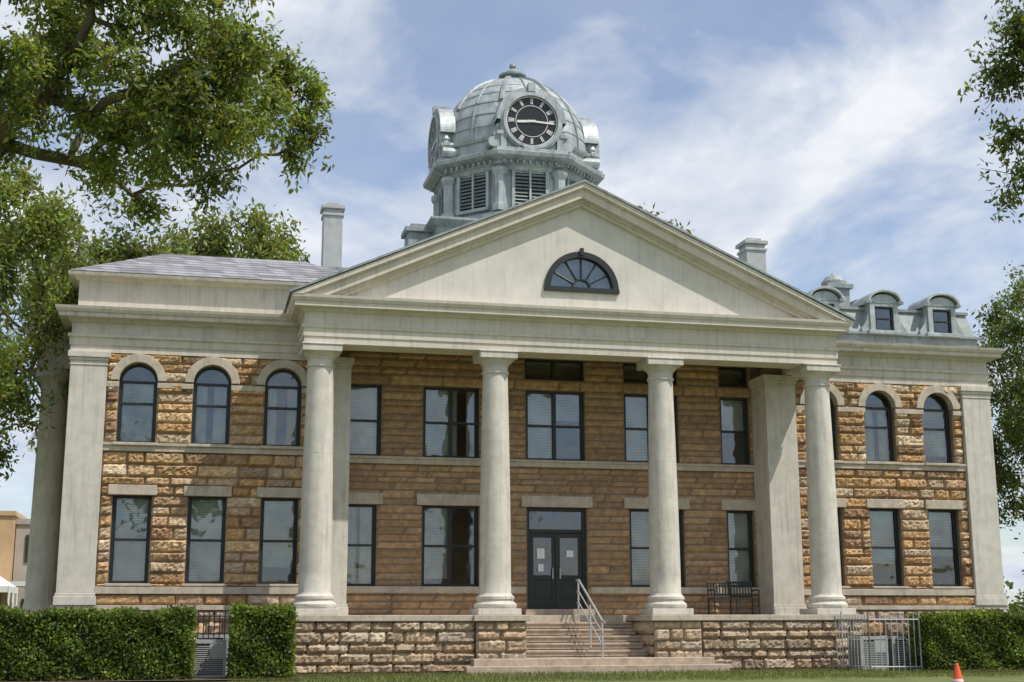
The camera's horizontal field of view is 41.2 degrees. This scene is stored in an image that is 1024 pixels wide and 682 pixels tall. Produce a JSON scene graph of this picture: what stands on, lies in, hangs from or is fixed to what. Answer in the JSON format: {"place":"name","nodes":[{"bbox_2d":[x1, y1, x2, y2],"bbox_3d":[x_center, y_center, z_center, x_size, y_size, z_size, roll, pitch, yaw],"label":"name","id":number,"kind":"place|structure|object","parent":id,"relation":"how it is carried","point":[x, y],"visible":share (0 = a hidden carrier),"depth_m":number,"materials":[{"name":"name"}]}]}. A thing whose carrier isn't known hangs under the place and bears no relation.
{"place":"outdoors","nodes":[
{"label":"outdoors","id":0,"kind":"place"},
{"bbox_2d":[0,0,1023,611],"label":"sky","id":1,"kind":"structure","parent":0,"point":[838,135],"materials":[{"name":"blue"}]},
{"bbox_2d":[423,122,604,218],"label":"tower drum","id":2,"kind":"object","parent":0,"point":[475,151],"visible":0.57,"depth_m":43.12,"materials":[{"name":"grey metal"}]},
{"bbox_2d":[461,172,573,210],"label":"louver recess","id":3,"kind":"object","parent":2,"relation":"in","point":[515,190],"visible":0.27,"depth_m":43.04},
{"bbox_2d":[452,78,585,152],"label":"dome shell","id":4,"kind":"object","parent":2,"relation":"on","point":[478,132],"visible":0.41,"depth_m":43.96},
{"bbox_2d":[499,63,526,78],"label":"dome finial","id":5,"kind":"object","parent":4,"relation":"on","point":[512,72],"visible":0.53,"depth_m":45.78,"materials":[{"name":"grey metal"}]},
{"bbox_2d":[7,666,1023,681],"bbox_3d":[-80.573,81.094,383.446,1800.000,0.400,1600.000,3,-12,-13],"label":"ground","id":6,"kind":"structure","parent":0,"point":[997,678],"depth_m":30.48,"materials":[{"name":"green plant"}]},
{"bbox_2d":[0,329,9,360],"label":"oak tree","id":7,"kind":"object","parent":6,"relation":"on","point":[3,342],"visible":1,"depth_m":34.72,"materials":[{"name":"green plant"}]},
{"bbox_2d":[0,576,17,606],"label":"canopy tent","id":8,"kind":"object","parent":6,"relation":"on","point":[7,586],"visible":0.54,"depth_m":54.31,"materials":[{"name":"white fabric"}]},
{"bbox_2d":[0,511,27,605],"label":"walls","id":9,"kind":"structure","parent":6,"relation":"on","point":[7,533],"depth_m":75.05,"materials":[{"name":"beige paint"}]},
{"bbox_2d":[21,535,28,606],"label":"windows","id":10,"kind":"structure","parent":9,"relation":"attached to","point":[26,551],"depth_m":76.00,"materials":[{"name":"grey glass"}]},
{"bbox_2d":[8,581,25,607],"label":"awning","id":11,"kind":"object","parent":6,"relation":"on","point":[18,583],"depth_m":72.44,"materials":[{"name":"white fabric"}]},
{"bbox_2d":[13,519,30,607],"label":"annex walls","id":12,"kind":"structure","parent":6,"relation":"on","point":[22,532],"depth_m":75.93,"materials":[{"name":"beige paint"}]},
{"bbox_2d":[22,368,69,611],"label":"side portico columns","id":13,"kind":"structure","parent":6,"relation":"on","point":[41,573],"depth_m":36.93,"materials":[{"name":"beige stone"}]},
{"bbox_2d":[25,327,70,368],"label":"side portico entablature","id":14,"kind":"structure","parent":13,"relation":"on","point":[61,360],"depth_m":37.50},
{"bbox_2d":[0,157,107,487],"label":"oak tree","id":15,"kind":"object","parent":6,"relation":"on","point":[48,221],"visible":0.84,"depth_m":37.01,"materials":[{"name":"green plant"}]},
{"bbox_2d":[0,185,193,457],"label":"background tree","id":16,"kind":"object","parent":6,"relation":"on","point":[116,251],"visible":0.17,"depth_m":59.65,"materials":[{"name":"green plant"}]},
{"bbox_2d":[0,603,199,681],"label":"hedge","id":17,"kind":"object","parent":6,"relation":"on","point":[87,644],"visible":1,"depth_m":29.49,"materials":[{"name":"green plant"}]},
{"bbox_2d":[0,0,335,242],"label":"pecan tree","id":18,"kind":"object","parent":6,"relation":"on","point":[169,95],"visible":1,"depth_m":12.76,"materials":[{"name":"green plant"}]},
{"bbox_2d":[193,638,226,677],"bbox_3d":[-6.940,7.261,31.205,0.740,0.895,0.740,3,-12,-13],"label":"air conditioner unit","id":19,"kind":"object","parent":6,"relation":"on","point":[210,661],"visible":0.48,"depth_m":30.88,"materials":[{"name":"grey metal"}]},
{"bbox_2d":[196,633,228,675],"bbox_3d":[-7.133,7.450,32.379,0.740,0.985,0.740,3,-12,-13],"label":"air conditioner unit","id":20,"kind":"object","parent":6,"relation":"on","point":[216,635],"visible":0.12,"depth_m":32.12,"materials":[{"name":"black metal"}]},
{"bbox_2d":[196,611,229,671],"bbox_3d":[-6.473,7.028,31.815,2.248,1.580,0.056,3,-12,-13],"label":"metal fence","id":21,"kind":"object","parent":6,"relation":"on","point":[209,615],"visible":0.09,"depth_m":31.77,"materials":[{"name":"black metal"}]},
{"bbox_2d":[129,192,309,262],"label":"background tree","id":22,"kind":"object","parent":6,"relation":"on","point":[208,242],"visible":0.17,"depth_m":63.29,"materials":[{"name":"green plant"}]},
{"bbox_2d":[95,350,348,632],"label":"wing wall","id":23,"kind":"structure","parent":6,"relation":"on","point":[344,353],"depth_m":35.09,"materials":[{"name":"brown stone"}]},
{"bbox_2d":[50,442,302,609],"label":"wing bands","id":24,"kind":"object","parent":23,"relation":"attached to","point":[185,448],"visible":0.63,"depth_m":34.68,"materials":[{"name":"beige stone"}]},
{"bbox_2d":[139,610,230,653],"bbox_3d":[-7.798,7.543,34.182,7.080,1.530,0.142,3,-12,-13],"label":"wing foundation stone","id":25,"kind":"object","parent":23,"relation":"attached to","point":[211,623],"visible":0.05,"depth_m":34.35,"materials":[{"name":"beige stone"}]},
{"bbox_2d":[95,594,295,604],"bbox_3d":[-7.799,6.550,34.471,5.340,0.270,0.104,3,-12,-13],"label":"wing plinth stone","id":26,"kind":"object","parent":23,"relation":"attached to","point":[172,599],"visible":0.88,"depth_m":34.40,"materials":[{"name":"brown stone"}]},
{"bbox_2d":[95,451,302,586],"bbox_3d":[-7.806,4.569,34.890,5.340,3.400,0.166,3,-12,-13],"label":"wing lower stone","id":27,"kind":"object","parent":23,"relation":"attached to","point":[174,461],"visible":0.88,"depth_m":34.89,"materials":[{"name":"brown stone"}]},
{"bbox_2d":[104,353,306,446],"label":"stone wall","id":28,"kind":"structure","parent":23,"relation":"attached to","point":[182,430],"depth_m":35.46,"materials":[{"name":"brown stone"}]},
{"bbox_2d":[104,354,306,586],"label":"wing lintels","id":29,"kind":"object","parent":23,"relation":"attached to","point":[195,369],"visible":0.92,"depth_m":35.31,"materials":[{"name":"beige stone"}]},
{"bbox_2d":[225,599,299,680],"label":"hedge","id":30,"kind":"object","parent":6,"relation":"on","point":[261,641],"visible":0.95,"depth_m":30.29,"materials":[{"name":"green plant"}]},
{"bbox_2d":[293,621,474,673],"bbox_3d":[-3.114,7.454,33.100,4.540,1.240,0.153,3,-12,-13],"label":"porch front stone","id":31,"kind":"object","parent":6,"relation":"on","point":[403,659],"visible":0.93,"depth_m":33.11,"materials":[{"name":"stone"}]},
{"bbox_2d":[305,621,494,673],"bbox_3d":[-2.853,7.948,34.749,5.790,1.550,3.070,3,-12,-13],"label":"joint","id":32,"kind":"object","parent":6,"relation":"on","point":[474,630],"visible":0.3,"depth_m":33.31,"materials":[{"name":"beige concrete"}]},
{"bbox_2d":[296,615,530,621],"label":"porch floor slab","id":33,"kind":"structure","parent":32,"relation":"on","point":[317,618],"depth_m":33.36,"materials":[{"name":"concrete"}]},
{"bbox_2d":[346,350,760,614],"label":"porch wall","id":34,"kind":"structure","parent":33,"relation":"on","point":[754,372],"depth_m":38.19,"materials":[{"name":"brown stone"}]},
{"bbox_2d":[53,350,1007,614],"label":"corner pilasters","id":35,"kind":"object","parent":34,"relation":"attached to","point":[777,514],"visible":0.65,"depth_m":38.12,"materials":[{"name":"stone"}]},
{"bbox_2d":[108,359,960,586],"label":"window frames","id":36,"kind":"structure","parent":34,"relation":"attached to","point":[450,423],"depth_m":37.56,"materials":[{"name":"black metal"}]},
{"bbox_2d":[112,384,953,583],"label":"window blinds","id":37,"kind":"object","parent":36,"relation":"attached to","point":[131,522],"depth_m":37.68,"materials":[{"name":"grey fabric"}]},
{"bbox_2d":[195,386,888,583],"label":"window curtains","id":38,"kind":"object","parent":36,"relation":"attached to","point":[219,416],"depth_m":36.83,"materials":[{"name":"fabric"}]},
{"bbox_2d":[348,352,753,464],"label":"stone wall","id":39,"kind":"structure","parent":34,"relation":"attached to","point":[519,384],"depth_m":38.59,"materials":[{"name":"brown stone"}]},
{"bbox_2d":[346,464,757,614],"bbox_3d":[1.260,5.551,37.825,11.890,4.060,0.066,3,-12,-13],"label":"porch wall lower stone","id":40,"kind":"object","parent":34,"relation":"attached to","point":[516,554],"visible":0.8,"depth_m":37.95,"materials":[{"name":"brown stone"}]},
{"bbox_2d":[348,492,755,510],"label":"porch wall lintels","id":41,"kind":"object","parent":34,"relation":"attached to","point":[526,501],"visible":0.76,"depth_m":37.89,"materials":[{"name":"beige stone"}]},
{"bbox_2d":[347,455,759,593],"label":"porch wall bands","id":42,"kind":"object","parent":34,"relation":"attached to","point":[521,463],"visible":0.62,"depth_m":37.85,"materials":[{"name":"beige stone"}]},
{"bbox_2d":[527,507,586,608],"bbox_3d":[1.214,6.049,37.934,1.720,2.780,0.140,3,-12,-13],"label":"front door","id":43,"kind":"structure","parent":34,"relation":"attached to","point":[547,592],"depth_m":37.82,"materials":[{"name":"black wood"}]},
{"bbox_2d":[537,548,572,570],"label":"door notices","id":44,"kind":"object","parent":43,"relation":"attached to","point":[540,553],"depth_m":37.81,"materials":[{"name":"paper"}]},
{"bbox_2d":[552,568,560,578],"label":"door handles","id":45,"kind":"object","parent":43,"relation":"attached to","point":[559,573],"depth_m":37.75,"materials":[{"name":"silver metal"}]},
{"bbox_2d":[284,179,855,320],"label":"portico roof","id":46,"kind":"structure","parent":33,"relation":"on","point":[551,193],"depth_m":36.55,"materials":[{"name":"beige paint"}]},
{"bbox_2d":[286,182,851,320],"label":"raking cornice","id":47,"kind":"structure","parent":46,"relation":"on","point":[671,240],"depth_m":36.77,"materials":[{"name":"beige paint"}]},
{"bbox_2d":[350,207,795,317],"bbox_3d":[1.837,-2.229,36.803,14.600,2.990,0.220,3,-12,-13],"label":"tympanum","id":48,"kind":"object","parent":46,"relation":"on","point":[513,268],"visible":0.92,"depth_m":36.67,"materials":[{"name":"paint"}]},
{"bbox_2d":[544,248,619,294],"bbox_3d":[1.858,-1.884,36.647,2.080,1.210,0.270,3,-12,-13],"label":"lunette frame","id":49,"kind":"object","parent":48,"relation":"attached to","point":[600,263],"visible":1,"depth_m":36.59,"materials":[{"name":"black metal"}]},
{"bbox_2d":[551,259,610,288],"bbox_3d":[1.796,-1.707,36.884,2.400,1.700,0.040,3,-12,-13],"label":"lunette backing","id":50,"kind":"object","parent":49,"relation":"in","point":[563,270],"visible":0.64,"depth_m":36.90,"materials":[{"name":"blue glass"}]},
{"bbox_2d":[296,342,855,614],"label":"portico column plinths and abaci","id":51,"kind":"object","parent":33,"relation":"on","point":[513,356],"visible":0.71,"depth_m":35.49,"materials":[{"name":"beige stone"}]},
{"bbox_2d":[286,293,852,385],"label":"portico entablature","id":52,"kind":"structure","parent":51,"relation":"on","point":[422,326],"depth_m":36.15,"materials":[{"name":"beige stone"}]},
{"bbox_2d":[292,351,847,608],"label":"portico column shafts","id":53,"kind":"object","parent":51,"relation":"on","point":[315,569],"visible":0.98,"depth_m":35.43,"materials":[{"name":"beige stone"}]},
{"bbox_2d":[476,621,525,658],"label":"porch pedestal stone","id":54,"kind":"object","parent":6,"relation":"on","point":[483,644],"visible":0.73,"depth_m":33.67,"materials":[{"name":"stone"}]},
{"bbox_2d":[477,621,525,658],"bbox_3d":[-0.295,7.751,33.806,1.240,1.540,0.300,3,-12,-13],"label":"joint","id":55,"kind":"object","parent":6,"relation":"on","point":[508,630],"visible":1,"depth_m":33.75,"materials":[{"name":"concrete"}]},
{"bbox_2d":[123,371,937,628],"bbox_3d":[-0.175,5.670,44.121,25.180,9.200,9.300,3,-12,-13],"label":"interior partition","id":56,"kind":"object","parent":6,"relation":"on","point":[567,447],"depth_m":39.47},
{"bbox_2d":[55,304,1005,401],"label":"entablature","id":57,"kind":"structure","parent":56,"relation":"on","point":[146,331],"depth_m":35.99,"materials":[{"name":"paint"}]},
{"bbox_2d":[68,270,305,314],"bbox_3d":[-9.007,0.061,42.099,8.030,0.970,12.840,3,-12,-13],"label":"attic","id":58,"kind":"object","parent":57,"relation":"on","point":[93,288],"visible":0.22,"depth_m":35.96,"materials":[{"name":"paint"}]},
{"bbox_2d":[69,254,337,282],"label":"hip roof","id":59,"kind":"structure","parent":58,"relation":"on","point":[229,267],"depth_m":37.07,"materials":[{"name":"grey"}]},
{"bbox_2d":[836,306,980,346],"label":"mansard attic","id":60,"kind":"object","parent":57,"relation":"on","point":[911,320],"visible":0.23,"depth_m":40.78,"materials":[{"name":"silver metal"}]},
{"bbox_2d":[322,266,345,270],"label":"flat roof deck","id":61,"kind":"structure","parent":60,"relation":"on","point":[338,268],"depth_m":39.39,"materials":[{"name":"silver metal"}]},
{"bbox_2d":[401,216,476,246],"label":"tower base","id":62,"kind":"object","parent":61,"relation":"on","point":[412,233],"visible":0.17,"depth_m":41.56,"materials":[{"name":"grey metal"}]},
{"bbox_2d":[439,173,572,214],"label":"louvers","id":63,"kind":"object","parent":62,"relation":"in","point":[521,188],"visible":0.21,"depth_m":43.00,"materials":[{"name":"silver metal"}]},
{"bbox_2d":[430,158,596,215],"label":"louver frames","id":64,"kind":"structure","parent":62,"relation":"on","point":[473,210],"depth_m":43.09,"materials":[{"name":"grey metal"}]},
{"bbox_2d":[428,83,601,172],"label":"clock surrounds","id":65,"kind":"object","parent":62,"relation":"on","point":[444,116],"visible":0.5,"depth_m":43.29,"materials":[{"name":"grey metal"}]},
{"bbox_2d":[431,96,556,165],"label":"clock dials","id":66,"kind":"object","parent":65,"relation":"in","point":[532,112],"visible":0.38,"depth_m":43.09,"materials":[{"name":"black metal"}]},
{"bbox_2d":[431,96,556,163],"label":"clock numerals and hands","id":67,"kind":"object","parent":66,"relation":"attached to","point":[549,122],"visible":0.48,"depth_m":43.11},
{"bbox_2d":[449,76,588,152],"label":"dome ribs","id":68,"kind":"object","parent":62,"relation":"on","point":[504,84],"visible":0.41,"depth_m":44.44,"materials":[{"name":"grey metal"}]},
{"bbox_2d":[320,202,767,272],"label":"chimneys","id":69,"kind":"object","parent":61,"relation":"on","point":[752,251],"visible":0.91,"depth_m":41.34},
{"bbox_2d":[821,274,857,306],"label":"roof ventilator","id":70,"kind":"object","parent":60,"relation":"on","point":[840,284],"visible":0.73,"depth_m":43.50,"materials":[{"name":"silver metal"}]},
{"bbox_2d":[807,286,963,337],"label":"dormers","id":71,"kind":"object","parent":60,"relation":"on","point":[870,302],"visible":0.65,"depth_m":40.63,"materials":[{"name":"silver metal"}]},
{"bbox_2d":[829,304,950,332],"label":"dormer window frames","id":72,"kind":"structure","parent":71,"relation":"on","point":[884,320],"depth_m":40.73,"materials":[{"name":"black metal"}]},
{"bbox_2d":[464,622,729,674],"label":"entrance steps","id":73,"kind":"structure","parent":6,"relation":"on","point":[560,650],"depth_m":34.36,"materials":[{"name":"stone"}]},
{"bbox_2d":[526,615,626,621],"bbox_3d":[1.401,7.572,36.812,3.200,0.300,1.200,3,-12,-13],"label":"porch landing","id":74,"kind":"object","parent":73,"relation":"on","point":[573,618],"visible":0.42,"depth_m":36.28,"materials":[{"name":"beige concrete"}]},
{"bbox_2d":[523,609,594,614],"bbox_3d":[1.265,7.461,37.432,1.960,0.170,0.600,3,-12,-13],"label":"door threshold","id":75,"kind":"object","parent":74,"relation":"on","point":[550,611],"depth_m":37.12,"materials":[{"name":"stone"}]},
{"bbox_2d":[576,579,605,657],"bbox_3d":[2.027,7.220,35.117,0.060,2.198,2.556,3,-12,-13],"label":"stair handrail","id":76,"kind":"object","parent":73,"relation":"on","point":[590,612],"visible":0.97,"depth_m":35.09,"materials":[{"name":"silver metal"}]},
{"bbox_2d":[627,621,653,655],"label":"stair side stone","id":77,"kind":"object","parent":6,"relation":"on","point":[642,627],"visible":0.47,"depth_m":35.23,"materials":[{"name":"stone"}]},
{"bbox_2d":[637,202,693,233],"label":"background tree","id":78,"kind":"object","parent":6,"relation":"on","point":[658,213],"depth_m":67.26,"materials":[{"name":"green plant"}]},
{"bbox_2d":[651,621,700,656],"bbox_3d":[4.206,7.950,34.828,1.240,1.540,0.300,3,-12,-13],"label":"joint","id":79,"kind":"object","parent":6,"relation":"on","point":[670,629],"visible":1,"depth_m":34.74,"materials":[{"name":"concrete"}]},
{"bbox_2d":[654,621,701,656],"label":"porch pedestal stone","id":80,"kind":"object","parent":6,"relation":"on","point":[677,634],"visible":0.71,"depth_m":34.70,"materials":[{"name":"stone"}]},
{"bbox_2d":[627,620,860,668],"bbox_3d":[6.081,8.344,36.777,5.790,1.550,3.070,3,-12,-13],"label":"joint","id":81,"kind":"object","parent":6,"relation":"on","point":[765,638],"visible":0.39,"depth_m":35.48,"materials":[{"name":"beige concrete"}]},
{"bbox_2d":[627,614,865,620],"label":"porch floor slab","id":82,"kind":"structure","parent":81,"relation":"on","point":[716,617],"depth_m":35.30,"materials":[{"name":"concrete"}]},
{"bbox_2d":[706,581,760,614],"bbox_3d":[6.082,7.066,37.428,1.350,0.920,0.593,3,-12,-13],"label":"porch bench","id":83,"kind":"object","parent":82,"relation":"on","point":[729,587],"visible":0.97,"depth_m":37.61,"materials":[{"name":"black metal"}]},
{"bbox_2d":[701,620,861,669],"bbox_3d":[7.068,7.904,35.407,4.540,1.240,0.164,3,-12,-13],"label":"porch front stone","id":84,"kind":"object","parent":6,"relation":"on","point":[798,643],"visible":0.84,"depth_m":35.38,"materials":[{"name":"stone"}]},
{"bbox_2d":[760,368,972,633],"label":"wing wall","id":85,"kind":"structure","parent":6,"relation":"on","point":[774,371],"depth_m":39.45,"materials":[{"name":"brown stone"}]},
{"bbox_2d":[795,380,963,463],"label":"stone wall","id":86,"kind":"structure","parent":85,"relation":"attached to","point":[911,442],"depth_m":39.73,"materials":[{"name":"brown stone"}]},
{"bbox_2d":[796,383,967,588],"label":"wing lintels","id":87,"kind":"object","parent":85,"relation":"attached to","point":[890,394],"visible":0.84,"depth_m":39.66,"materials":[{"name":"beige stone"}]},
{"bbox_2d":[799,468,972,588],"bbox_3d":[10.753,5.393,39.109,5.340,3.400,0.159,3,-12,-13],"label":"wing lower stone","id":88,"kind":"object","parent":85,"relation":"attached to","point":[908,511],"visible":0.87,"depth_m":39.20,"materials":[{"name":"brown stone"}]},
{"bbox_2d":[804,596,974,604],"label":"wing plinth stone","id":89,"kind":"object","parent":85,"relation":"attached to","point":[907,600],"visible":0.79,"depth_m":38.80,"materials":[{"name":"brown stone"}]},
{"bbox_2d":[798,460,1008,609],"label":"wing bands","id":90,"kind":"object","parent":85,"relation":"attached to","point":[901,592],"visible":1,"depth_m":39.03,"materials":[{"name":"beige stone"}]},
{"bbox_2d":[856,610,1003,634],"bbox_3d":[10.801,8.367,38.405,7.080,1.530,0.143,3,-12,-13],"label":"wing foundation stone","id":91,"kind":"object","parent":85,"relation":"attached to","point":[883,614],"visible":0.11,"depth_m":38.46,"materials":[{"name":"beige stone"}]},
{"bbox_2d":[847,635,888,670],"bbox_3d":[9.167,8.020,35.069,0.750,0.885,0.750,3,-12,-13],"label":"air conditioner unit","id":92,"kind":"object","parent":6,"relation":"on","point":[878,652],"visible":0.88,"depth_m":34.77,"materials":[{"name":"grey metal"}]},
{"bbox_2d":[835,611,922,671],"bbox_3d":[9.199,7.882,35.859,1.438,1.495,3.633,3,-12,-13],"label":"metal fence","id":93,"kind":"object","parent":6,"relation":"on","point":[876,666],"visible":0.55,"depth_m":34.27,"materials":[{"name":"grey metal"}]},
{"bbox_2d":[887,635,915,669],"bbox_3d":[10.070,8.080,35.374,0.750,0.885,0.750,3,-12,-13],"label":"air conditioner unit","id":94,"kind":"object","parent":6,"relation":"on","point":[901,652],"visible":0.34,"depth_m":35.03,"materials":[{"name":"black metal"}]},
{"bbox_2d":[926,399,955,583],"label":"side and rear walls","id":95,"kind":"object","parent":6,"relation":"on","point":[945,570],"depth_m":42.12,"materials":[{"name":"stone"}]},
{"bbox_2d":[952,663,963,681],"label":"traffic cone","id":96,"kind":"object","parent":6,"relation":"on","point":[957,675],"visible":1,"depth_m":24.72,"materials":[{"name":"orange plastic"}]},
{"bbox_2d":[903,607,1023,671],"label":"hedge","id":97,"kind":"object","parent":6,"relation":"on","point":[982,638],"visible":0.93,"depth_m":34.30,"materials":[{"name":"green plant"}]},
{"bbox_2d":[957,0,1023,223],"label":"pecan tree","id":98,"kind":"object","parent":6,"relation":"on","point":[1009,74],"visible":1,"depth_m":15.85,"materials":[{"name":"green plant"}]},
{"bbox_2d":[967,260,1023,574],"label":"oak tree","id":99,"kind":"object","parent":6,"relation":"on","point":[1011,427],"visible":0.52,"depth_m":48.33,"materials":[{"name":"green plant"}]},
{"bbox_2d":[1003,576,1013,611],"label":"distant tree line","id":100,"kind":"object","parent":6,"relation":"on","point":[1009,584],"depth_m":184.91,"materials":[{"name":"green plant"}]},
{"bbox_2d":[1010,588,1023,612],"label":"shrub","id":101,"kind":"object","parent":6,"relation":"on","point":[1016,606],"visible":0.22,"depth_m":42.55,"materials":[{"name":"green plant"}]},
{"bbox_2d":[879,634,907,639],"bbox_3d":[10.238,8.333,36.619,0.750,0.885,0.750,3,-12,-13],"label":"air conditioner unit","id":102,"kind":"object","parent":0,"point":[892,634],"visible":0.09,"depth_m":36.42,"materials":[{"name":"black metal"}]}
]}

